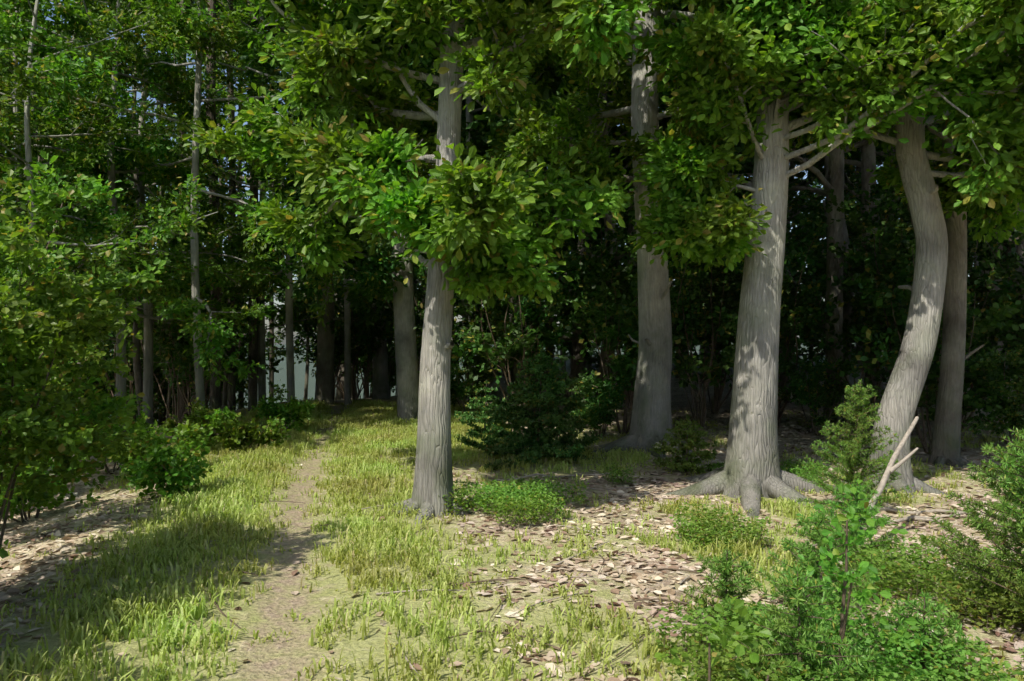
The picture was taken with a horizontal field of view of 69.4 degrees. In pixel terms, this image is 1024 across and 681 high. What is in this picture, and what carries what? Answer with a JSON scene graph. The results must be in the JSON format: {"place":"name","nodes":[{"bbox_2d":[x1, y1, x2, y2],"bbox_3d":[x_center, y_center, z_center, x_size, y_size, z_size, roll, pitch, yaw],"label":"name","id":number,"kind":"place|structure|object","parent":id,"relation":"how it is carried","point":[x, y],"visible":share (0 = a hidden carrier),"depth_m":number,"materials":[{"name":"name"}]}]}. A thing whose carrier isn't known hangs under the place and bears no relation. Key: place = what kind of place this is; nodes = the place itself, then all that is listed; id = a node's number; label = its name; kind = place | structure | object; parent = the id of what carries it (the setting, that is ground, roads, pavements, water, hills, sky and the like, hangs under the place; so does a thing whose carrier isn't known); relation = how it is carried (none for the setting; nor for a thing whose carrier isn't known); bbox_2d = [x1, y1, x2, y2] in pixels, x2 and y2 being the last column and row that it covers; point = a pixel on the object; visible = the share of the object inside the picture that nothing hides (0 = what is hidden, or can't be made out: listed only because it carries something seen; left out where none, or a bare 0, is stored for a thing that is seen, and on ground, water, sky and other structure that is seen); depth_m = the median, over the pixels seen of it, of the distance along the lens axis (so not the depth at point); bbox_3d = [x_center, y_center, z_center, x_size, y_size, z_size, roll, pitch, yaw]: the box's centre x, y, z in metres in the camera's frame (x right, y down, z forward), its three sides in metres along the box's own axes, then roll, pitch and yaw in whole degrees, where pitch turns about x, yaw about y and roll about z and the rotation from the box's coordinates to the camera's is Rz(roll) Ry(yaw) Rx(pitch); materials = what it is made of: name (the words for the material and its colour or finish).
{"place":"outdoors","nodes":[
{"label":"outdoors","id":0,"kind":"place"},
{"bbox_2d":[5,0,978,343],"label":"sky","id":1,"kind":"structure","parent":0,"point":[47,18],"materials":[{"name":"white"}]},
{"bbox_2d":[0,397,1023,680],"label":"grass","id":2,"kind":"structure","parent":0,"point":[228,485],"depth_m":5.32,"materials":[{"name":"green plant"}]},
{"bbox_2d":[0,341,1023,680],"bbox_3d":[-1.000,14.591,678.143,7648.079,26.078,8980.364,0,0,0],"label":"ground","id":3,"kind":"structure","parent":0,"point":[280,657],"depth_m":5.13,"materials":[{"name":"brown soil"}]},
{"bbox_2d":[0,408,51,437],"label":"bush","id":4,"kind":"object","parent":3,"relation":"on","point":[15,426],"visible":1,"depth_m":3.89,"materials":[{"name":"green plant"}]},
{"bbox_2d":[0,455,85,522],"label":"bramble bush","id":5,"kind":"object","parent":3,"relation":"on","point":[13,509],"visible":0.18,"depth_m":7.14,"materials":[{"name":"green plant"}]},
{"bbox_2d":[0,230,110,500],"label":"bush","id":6,"kind":"object","parent":3,"relation":"on","point":[6,273],"visible":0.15,"depth_m":6.10,"materials":[{"name":"green plant"}]},
{"bbox_2d":[0,0,121,428],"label":"beech tree","id":7,"kind":"object","parent":3,"relation":"on","point":[8,28],"visible":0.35,"depth_m":8.46,"materials":[{"name":"green plant"}]},
{"bbox_2d":[0,0,164,233],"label":"beech tree","id":8,"kind":"object","parent":3,"relation":"on","point":[59,111],"visible":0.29,"depth_m":11.38,"materials":[{"name":"green plant"}]},
{"bbox_2d":[0,150,165,548],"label":"bush","id":9,"kind":"object","parent":3,"relation":"on","point":[33,315],"visible":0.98,"depth_m":4.44,"materials":[{"name":"green plant"}]},
{"bbox_2d":[0,0,190,306],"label":"beech tree","id":10,"kind":"object","parent":3,"relation":"on","point":[85,234],"visible":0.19,"depth_m":12.61,"materials":[{"name":"green plant"}]},
{"bbox_2d":[9,90,181,455],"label":"tree","id":11,"kind":"object","parent":3,"relation":"on","point":[132,190],"visible":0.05,"depth_m":15.18,"materials":[{"name":"green plant"}]},
{"bbox_2d":[0,0,200,415],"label":"tree","id":12,"kind":"object","parent":3,"relation":"on","point":[126,182],"visible":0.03,"depth_m":21.42,"materials":[{"name":"green plant"}]},
{"bbox_2d":[0,0,204,463],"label":"beech tree","id":13,"kind":"object","parent":3,"relation":"on","point":[139,325],"visible":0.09,"depth_m":14.86,"materials":[{"name":"green plant"}]},
{"bbox_2d":[0,0,225,474],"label":"beech tree","id":14,"kind":"object","parent":3,"relation":"on","point":[119,131],"visible":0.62,"depth_m":10.33,"materials":[{"name":"green plant"}]},
{"bbox_2d":[102,306,174,418],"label":"thicket bush","id":15,"kind":"object","parent":3,"relation":"on","point":[162,386],"visible":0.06,"depth_m":23.74,"materials":[{"name":"green plant"}]},
{"bbox_2d":[43,81,248,422],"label":"tree","id":16,"kind":"object","parent":3,"relation":"on","point":[169,388],"visible":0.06,"depth_m":19.61,"materials":[{"name":"green plant"}]},
{"bbox_2d":[0,0,293,431],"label":"beech tree","id":17,"kind":"object","parent":3,"relation":"on","point":[148,336],"visible":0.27,"depth_m":13.88,"materials":[{"name":"green plant"}]},
{"bbox_2d":[0,0,299,431],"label":"beech tree","id":18,"kind":"object","parent":3,"relation":"on","point":[69,13],"visible":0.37,"depth_m":13.06,"materials":[{"name":"green plant"}]},
{"bbox_2d":[38,3,265,423],"bbox_3d":[-7.590,-2.566,15.489,5.310,9.519,4.465,0,0,22],"label":"tree","id":19,"kind":"object","parent":3,"relation":"on","point":[137,372],"visible":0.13,"depth_m":15.24,"materials":[{"name":"green plant"}]},
{"bbox_2d":[57,197,247,414],"bbox_3d":[-9.681,-0.633,19.531,3.168,6.005,5.727,0,0,40],"label":"thicket bush","id":20,"kind":"object","parent":3,"relation":"on","point":[100,349],"visible":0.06,"depth_m":18.81,"materials":[{"name":"green plant"}]},
{"bbox_2d":[100,415,212,479],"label":"bramble bush","id":21,"kind":"object","parent":3,"relation":"on","point":[127,450],"visible":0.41,"depth_m":8.71,"materials":[{"name":"green plant"}]},
{"bbox_2d":[115,412,216,503],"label":"bramble bush","id":22,"kind":"object","parent":3,"relation":"on","point":[158,461],"visible":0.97,"depth_m":7.31,"materials":[{"name":"green plant"}]},
{"bbox_2d":[126,206,261,422],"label":"thicket bush","id":23,"kind":"object","parent":3,"relation":"on","point":[184,339],"visible":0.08,"depth_m":17.62,"materials":[{"name":"green plant"}]},
{"bbox_2d":[161,397,239,445],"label":"bramble bush","id":24,"kind":"object","parent":3,"relation":"on","point":[170,423],"visible":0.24,"depth_m":11.34,"materials":[{"name":"green plant"}]},
{"bbox_2d":[153,298,248,411],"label":"thicket bush","id":25,"kind":"object","parent":3,"relation":"on","point":[242,389],"visible":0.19,"depth_m":18.75,"materials":[{"name":"green plant"}]},
{"bbox_2d":[131,188,284,414],"bbox_3d":[-7.072,-0.712,17.060,3.185,5.313,3.232,0,0,40],"label":"thicket bush","id":26,"kind":"object","parent":3,"relation":"on","point":[189,358],"visible":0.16,"depth_m":16.79,"materials":[{"name":"green plant"}]},
{"bbox_2d":[121,7,298,373],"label":"tree","id":27,"kind":"object","parent":3,"relation":"on","point":[147,192],"visible":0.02,"depth_m":30.56,"materials":[{"name":"green plant"}]},
{"bbox_2d":[206,0,221,409],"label":"conifer tree","id":28,"kind":"object","parent":3,"relation":"on","point":[215,396],"visible":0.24,"depth_m":15.31,"materials":[{"name":"grey plant"}]},
{"bbox_2d":[0,0,435,433],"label":"beech tree","id":29,"kind":"object","parent":3,"relation":"on","point":[66,92],"visible":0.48,"depth_m":11.57,"materials":[{"name":"green plant"}]},
{"bbox_2d":[126,191,320,410],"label":"tree","id":30,"kind":"object","parent":3,"relation":"on","point":[303,314],"visible":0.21,"depth_m":17.73,"materials":[{"name":"green plant"}]},
{"bbox_2d":[226,0,235,411],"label":"conifer tree","id":31,"kind":"object","parent":3,"relation":"on","point":[231,394],"visible":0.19,"depth_m":17.01,"materials":[{"name":"grey plant"}]},
{"bbox_2d":[193,403,290,452],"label":"bramble bush","id":32,"kind":"object","parent":3,"relation":"on","point":[234,436],"visible":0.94,"depth_m":10.34,"materials":[{"name":"green plant"}]},
{"bbox_2d":[130,0,367,404],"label":"beech tree","id":33,"kind":"object","parent":3,"relation":"on","point":[195,43],"visible":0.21,"depth_m":13.61,"materials":[{"name":"green plant"}]},
{"bbox_2d":[247,0,257,410],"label":"conifer tree","id":34,"kind":"object","parent":3,"relation":"on","point":[253,382],"visible":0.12,"depth_m":17.04,"materials":[{"name":"grey plant"}]},
{"bbox_2d":[178,0,334,404],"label":"tree","id":35,"kind":"object","parent":3,"relation":"on","point":[324,387],"visible":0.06,"depth_m":18.46,"materials":[{"name":"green plant"}]},
{"bbox_2d":[132,0,390,403],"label":"beech tree","id":36,"kind":"object","parent":3,"relation":"on","point":[261,362],"visible":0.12,"depth_m":17.29,"materials":[{"name":"green plant"}]},
{"bbox_2d":[251,380,316,431],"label":"bramble bush","id":37,"kind":"object","parent":3,"relation":"on","point":[296,410],"visible":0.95,"depth_m":12.56,"materials":[{"name":"green plant"}]},
{"bbox_2d":[224,254,371,399],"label":"tree","id":38,"kind":"object","parent":3,"relation":"on","point":[280,353],"visible":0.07,"depth_m":22.52,"materials":[{"name":"green wood"}]},
{"bbox_2d":[236,23,389,398],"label":"tree trunk","id":39,"kind":"object","parent":3,"relation":"on","point":[380,384],"depth_m":20.82,"materials":[{"name":"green plant"}]},
{"bbox_2d":[265,244,393,397],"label":"thicket bush","id":40,"kind":"object","parent":3,"relation":"on","point":[296,350],"visible":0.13,"depth_m":22.76,"materials":[{"name":"green plant"}]},
{"bbox_2d":[189,1,484,404],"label":"beech tree","id":41,"kind":"object","parent":3,"relation":"on","point":[347,349],"visible":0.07,"depth_m":18.45,"materials":[{"name":"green plant"}]},
{"bbox_2d":[284,281,390,389],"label":"thicket bush","id":42,"kind":"object","parent":3,"relation":"on","point":[338,357],"visible":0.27,"depth_m":19.93,"materials":[{"name":"green plant"}]},
{"bbox_2d":[279,203,421,399],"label":"thicket bush","id":43,"kind":"object","parent":3,"relation":"on","point":[387,329],"visible":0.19,"depth_m":20.01,"materials":[{"name":"green plant"}]},
{"bbox_2d":[229,1,487,422],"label":"tree","id":44,"kind":"object","parent":3,"relation":"on","point":[380,262],"visible":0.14,"depth_m":13.58,"materials":[{"name":"green plant"}]},
{"bbox_2d":[338,122,490,369],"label":"tree","id":45,"kind":"object","parent":3,"relation":"on","point":[356,295],"visible":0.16,"depth_m":16.14,"materials":[{"name":"green plant"}]},
{"bbox_2d":[172,0,657,523],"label":"oak tree","id":46,"kind":"object","parent":3,"relation":"on","point":[462,226],"visible":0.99,"depth_m":6.63,"materials":[{"name":"green plant"}]},
{"bbox_2d":[450,353,494,411],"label":"bush","id":47,"kind":"object","parent":3,"relation":"on","point":[457,391],"visible":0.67,"depth_m":15.34,"materials":[{"name":"green plant"}]},
{"bbox_2d":[451,380,512,440],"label":"spruce tree","id":48,"kind":"object","parent":3,"relation":"on","point":[468,417],"visible":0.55,"depth_m":11.91,"materials":[{"name":"green plant"}]},
{"bbox_2d":[382,224,586,404],"bbox_3d":[-0.883,-1.194,17.289,4.598,5.709,4.604,0,0,-30],"label":"understorey bush","id":49,"kind":"object","parent":3,"relation":"on","point":[419,309],"visible":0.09,"depth_m":17.06,"materials":[{"name":"green plant"}]},
{"bbox_2d":[335,0,633,401],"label":"tree","id":50,"kind":"object","parent":3,"relation":"on","point":[469,117],"visible":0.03,"depth_m":19.43,"materials":[{"name":"green plant"}]},
{"bbox_2d":[408,149,592,406],"bbox_3d":[-0.145,-0.973,14.131,3.395,5.194,4.074,0,0,0],"label":"understorey bush","id":51,"kind":"object","parent":3,"relation":"on","point":[515,331],"visible":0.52,"depth_m":13.96,"materials":[{"name":"green plant"}]},
{"bbox_2d":[0,406,1023,680],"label":"leaf litter","id":52,"kind":"object","parent":3,"relation":"on","point":[756,598],"visible":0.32,"depth_m":5.48,"materials":[{"name":"brown plant"}]},
{"bbox_2d":[341,19,690,411],"bbox_3d":[0.272,-10.199,16.853,12.919,23.984,12.878,0,0,0],"label":"tree","id":53,"kind":"object","parent":3,"relation":"on","point":[515,371],"visible":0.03,"depth_m":16.26,"materials":[{"name":"green plant"}]},
{"bbox_2d":[457,341,602,470],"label":"spruce tree","id":54,"kind":"object","parent":3,"relation":"on","point":[536,435],"visible":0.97,"depth_m":10.00,"materials":[{"name":"green plant"}]},
{"bbox_2d":[413,63,674,384],"bbox_3d":[0.414,-8.755,20.645,7.164,21.044,6.274,0,0,-21],"label":"tree","id":55,"kind":"object","parent":3,"relation":"on","point":[486,147],"visible":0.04,"depth_m":20.24,"materials":[{"name":"green plant"}]},
{"bbox_2d":[484,226,634,405],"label":"understorey bush","id":56,"kind":"object","parent":3,"relation":"on","point":[588,359],"visible":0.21,"depth_m":17.77,"materials":[{"name":"green plant"}]},
{"bbox_2d":[427,58,696,406],"bbox_3d":[1.723,-8.591,16.975,6.480,20.728,7.642,0,0,-34],"label":"tree","id":57,"kind":"object","parent":3,"relation":"on","point":[576,348],"visible":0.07,"depth_m":16.14,"materials":[{"name":"green plant"}]},
{"bbox_2d":[430,2,708,390],"bbox_3d":[0.989,-7.424,19.521,12.848,18.434,12.724,0,0,0],"label":"tree","id":58,"kind":"object","parent":3,"relation":"on","point":[487,130],"visible":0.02,"depth_m":19.96,"materials":[{"name":"green plant"}]},
{"bbox_2d":[466,50,676,182],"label":"tree","id":59,"kind":"object","parent":3,"relation":"on","point":[494,125],"visible":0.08,"depth_m":11.96,"materials":[{"name":"green plant"}]},
{"bbox_2d":[463,61,679,407],"bbox_3d":[2.412,-8.717,17.530,13.319,20.968,13.191,0,0,0],"label":"tree","id":60,"kind":"object","parent":3,"relation":"on","point":[608,218],"visible":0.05,"depth_m":17.37,"materials":[{"name":"green plant"}]},
{"bbox_2d":[568,364,634,436],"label":"bush","id":61,"kind":"object","parent":3,"relation":"on","point":[594,412],"visible":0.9,"depth_m":12.04,"materials":[{"name":"green plant"}]},
{"bbox_2d":[464,0,741,458],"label":"oak tree","id":62,"kind":"object","parent":3,"relation":"on","point":[651,420],"visible":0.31,"depth_m":10.64,"materials":[{"name":"green plant"}]},
{"bbox_2d":[526,166,735,409],"bbox_3d":[2.502,-1.081,15.504,3.787,5.441,4.089,0,0,-44],"label":"understorey bush","id":63,"kind":"object","parent":3,"relation":"on","point":[590,277],"visible":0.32,"depth_m":15.14,"materials":[{"name":"green plant"}]},
{"bbox_2d":[565,252,728,433],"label":"understorey bush","id":64,"kind":"object","parent":3,"relation":"on","point":[606,332],"visible":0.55,"depth_m":12.26,"materials":[{"name":"green plant"}]},
{"bbox_2d":[649,414,723,472],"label":"spruce tree","id":65,"kind":"object","parent":3,"relation":"on","point":[689,460],"visible":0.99,"depth_m":8.85,"materials":[{"name":"green plant"}]},
{"bbox_2d":[615,7,817,383],"bbox_3d":[7.079,-8.467,26.915,13.316,20.455,13.181,0,0,0],"label":"tree","id":66,"kind":"object","parent":3,"relation":"on","point":[664,122],"visible":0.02,"depth_m":25.69,"materials":[{"name":"green plant"}]},
{"bbox_2d":[611,195,824,427],"bbox_3d":[3.617,-0.880,13.977,3.565,4.989,3.379,0,0,-40],"label":"understorey bush","id":67,"kind":"object","parent":3,"relation":"on","point":[690,320],"visible":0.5,"depth_m":13.55,"materials":[{"name":"green plant"}]},
{"bbox_2d":[672,548,770,636],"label":"bush","id":68,"kind":"object","parent":3,"relation":"on","point":[726,561],"visible":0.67,"depth_m":3.99,"materials":[{"name":"green plant"}]},
{"bbox_2d":[654,596,797,680],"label":"birch sapling","id":69,"kind":"object","parent":3,"relation":"on","point":[739,649],"visible":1,"depth_m":2.76,"materials":[{"name":"green plant"}]},
{"bbox_2d":[438,456,1023,680],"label":"bilberry bush","id":70,"kind":"object","parent":3,"relation":"on","point":[535,490],"visible":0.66,"depth_m":4.12,"materials":[{"name":"green plant"}]},
{"bbox_2d":[668,189,816,413],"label":"understorey bush","id":71,"kind":"object","parent":3,"relation":"on","point":[717,399],"visible":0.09,"depth_m":16.11,"materials":[{"name":"green plant"}]},
{"bbox_2d":[660,0,853,406],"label":"tree","id":72,"kind":"object","parent":3,"relation":"on","point":[847,310],"visible":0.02,"depth_m":17.10,"materials":[{"name":"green plant"}]},
{"bbox_2d":[671,131,860,326],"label":"tree","id":73,"kind":"object","parent":3,"relation":"on","point":[854,155],"visible":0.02,"depth_m":30.91,"materials":[{"name":"green plant"}]},
{"bbox_2d":[708,189,840,426],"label":"understorey bush","id":74,"kind":"object","parent":3,"relation":"on","point":[792,323],"visible":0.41,"depth_m":12.94,"materials":[{"name":"green plant"}]},
{"bbox_2d":[719,566,879,680],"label":"bush","id":75,"kind":"object","parent":3,"relation":"on","point":[799,625],"visible":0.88,"depth_m":3.17,"materials":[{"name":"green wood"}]},
{"bbox_2d":[719,180,881,396],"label":"tree","id":76,"kind":"object","parent":3,"relation":"on","point":[824,218],"visible":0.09,"depth_m":20.08,"materials":[{"name":"green plant"}]},
{"bbox_2d":[748,216,877,402],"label":"tree","id":77,"kind":"object","parent":3,"relation":"on","point":[811,352],"visible":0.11,"depth_m":17.99,"materials":[{"name":"green plant"}]},
{"bbox_2d":[721,139,905,408],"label":"tree","id":78,"kind":"object","parent":3,"relation":"on","point":[868,156],"visible":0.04,"depth_m":17.42,"materials":[{"name":"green plant"}]},
{"bbox_2d":[751,509,881,617],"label":"bush","id":79,"kind":"object","parent":3,"relation":"on","point":[811,553],"visible":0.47,"depth_m":4.29,"materials":[{"name":"green plant"}]},
{"bbox_2d":[778,354,856,435],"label":"bush","id":80,"kind":"object","parent":3,"relation":"on","point":[811,389],"visible":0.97,"depth_m":12.44,"materials":[{"name":"green plant"}]},
{"bbox_2d":[621,0,1023,518],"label":"oak tree","id":81,"kind":"object","parent":3,"relation":"on","point":[927,59],"visible":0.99,"depth_m":7.11,"materials":[{"name":"green plant"}]},
{"bbox_2d":[636,1,1023,497],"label":"oak tree","id":82,"kind":"object","parent":3,"relation":"on","point":[904,389],"visible":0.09,"depth_m":7.81,"materials":[{"name":"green plant"}]},
{"bbox_2d":[734,119,965,423],"bbox_3d":[6.884,-8.490,14.999,13.045,20.537,13.122,0,0,0],"label":"tree","id":83,"kind":"object","parent":3,"relation":"on","point":[835,229],"visible":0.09,"depth_m":14.51,"materials":[{"name":"grey plant"}]},
{"bbox_2d":[795,379,913,506],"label":"sapling","id":84,"kind":"object","parent":3,"relation":"on","point":[852,445],"visible":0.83,"depth_m":6.83,"materials":[{"name":"green plant"}]},
{"bbox_2d":[807,478,906,565],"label":"bush","id":85,"kind":"object","parent":3,"relation":"on","point":[885,540],"visible":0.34,"depth_m":5.27,"materials":[{"name":"green plant"}]},
{"bbox_2d":[796,480,928,680],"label":"birch sapling","id":86,"kind":"object","parent":3,"relation":"on","point":[846,574],"visible":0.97,"depth_m":3.14,"materials":[{"name":"green plant"}]},
{"bbox_2d":[814,416,918,569],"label":"fallen branch","id":87,"kind":"object","parent":3,"relation":"on","point":[891,467],"visible":0.56,"depth_m":5.89,"materials":[{"name":"brown wood"}]},
{"bbox_2d":[780,184,973,417],"bbox_3d":[7.223,-0.827,15.450,4.302,4.954,3.781,0,0,36],"label":"understorey bush","id":88,"kind":"object","parent":3,"relation":"on","point":[874,193],"visible":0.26,"depth_m":15.25,"materials":[{"name":"green plant"}]},
{"bbox_2d":[796,129,974,372],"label":"tree","id":89,"kind":"object","parent":3,"relation":"on","point":[858,169],"visible":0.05,"depth_m":37.05,"materials":[{"name":"green plant"}]},
{"bbox_2d":[751,33,1023,466],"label":"oak tree","id":90,"kind":"object","parent":3,"relation":"on","point":[945,446],"visible":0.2,"depth_m":9.47,"materials":[{"name":"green plant"}]},
{"bbox_2d":[820,189,1010,415],"bbox_3d":[6.627,-0.500,12.711,2.354,4.301,3.414,0,0,11],"label":"understorey bush","id":91,"kind":"object","parent":3,"relation":"on","point":[895,278],"visible":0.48,"depth_m":12.42,"materials":[{"name":"green plant"}]},
{"bbox_2d":[861,589,997,680],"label":"bush","id":92,"kind":"object","parent":3,"relation":"on","point":[924,610],"visible":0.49,"depth_m":3.48,"materials":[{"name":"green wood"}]},
{"bbox_2d":[839,272,1023,451],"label":"understorey bush","id":93,"kind":"object","parent":3,"relation":"on","point":[972,401],"visible":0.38,"depth_m":10.22,"materials":[{"name":"green plant"}]},
{"bbox_2d":[846,146,1023,428],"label":"understorey bush","id":94,"kind":"object","parent":3,"relation":"on","point":[982,296],"visible":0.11,"depth_m":13.48,"materials":[{"name":"green plant"}]},
{"bbox_2d":[912,427,1023,623],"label":"larch sapling","id":95,"kind":"object","parent":3,"relation":"on","point":[987,527],"visible":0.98,"depth_m":4.14,"materials":[{"name":"green plant"}]},
{"bbox_2d":[961,339,1023,454],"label":"bush","id":96,"kind":"object","parent":3,"relation":"on","point":[1005,406],"visible":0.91,"depth_m":9.82,"materials":[{"name":"green plant"}]},
{"bbox_2d":[969,240,1023,378],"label":"understorey bush","id":97,"kind":"object","parent":3,"relation":"on","point":[995,274],"visible":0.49,"depth_m":12.93,"materials":[{"name":"green plant"}]},
{"bbox_2d":[978,459,1023,534],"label":"bush","id":98,"kind":"object","parent":3,"relation":"on","point":[997,496],"visible":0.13,"depth_m":6.00,"materials":[{"name":"green plant"}]},
{"bbox_2d":[986,278,1023,391],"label":"understorey bush","id":99,"kind":"object","parent":3,"relation":"on","point":[1011,336],"visible":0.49,"depth_m":11.01,"materials":[{"name":"green plant"}]},
{"bbox_2d":[1003,111,1023,411],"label":"tree","id":100,"kind":"object","parent":3,"relation":"on","point":[1019,251],"visible":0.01,"depth_m":13.60,"materials":[{"name":"green plant"}]},
{"bbox_2d":[86,437,1012,680],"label":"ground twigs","id":101,"kind":"object","parent":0,"point":[507,633],"visible":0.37,"depth_m":4.81,"materials":[{"name":"brown wood"}]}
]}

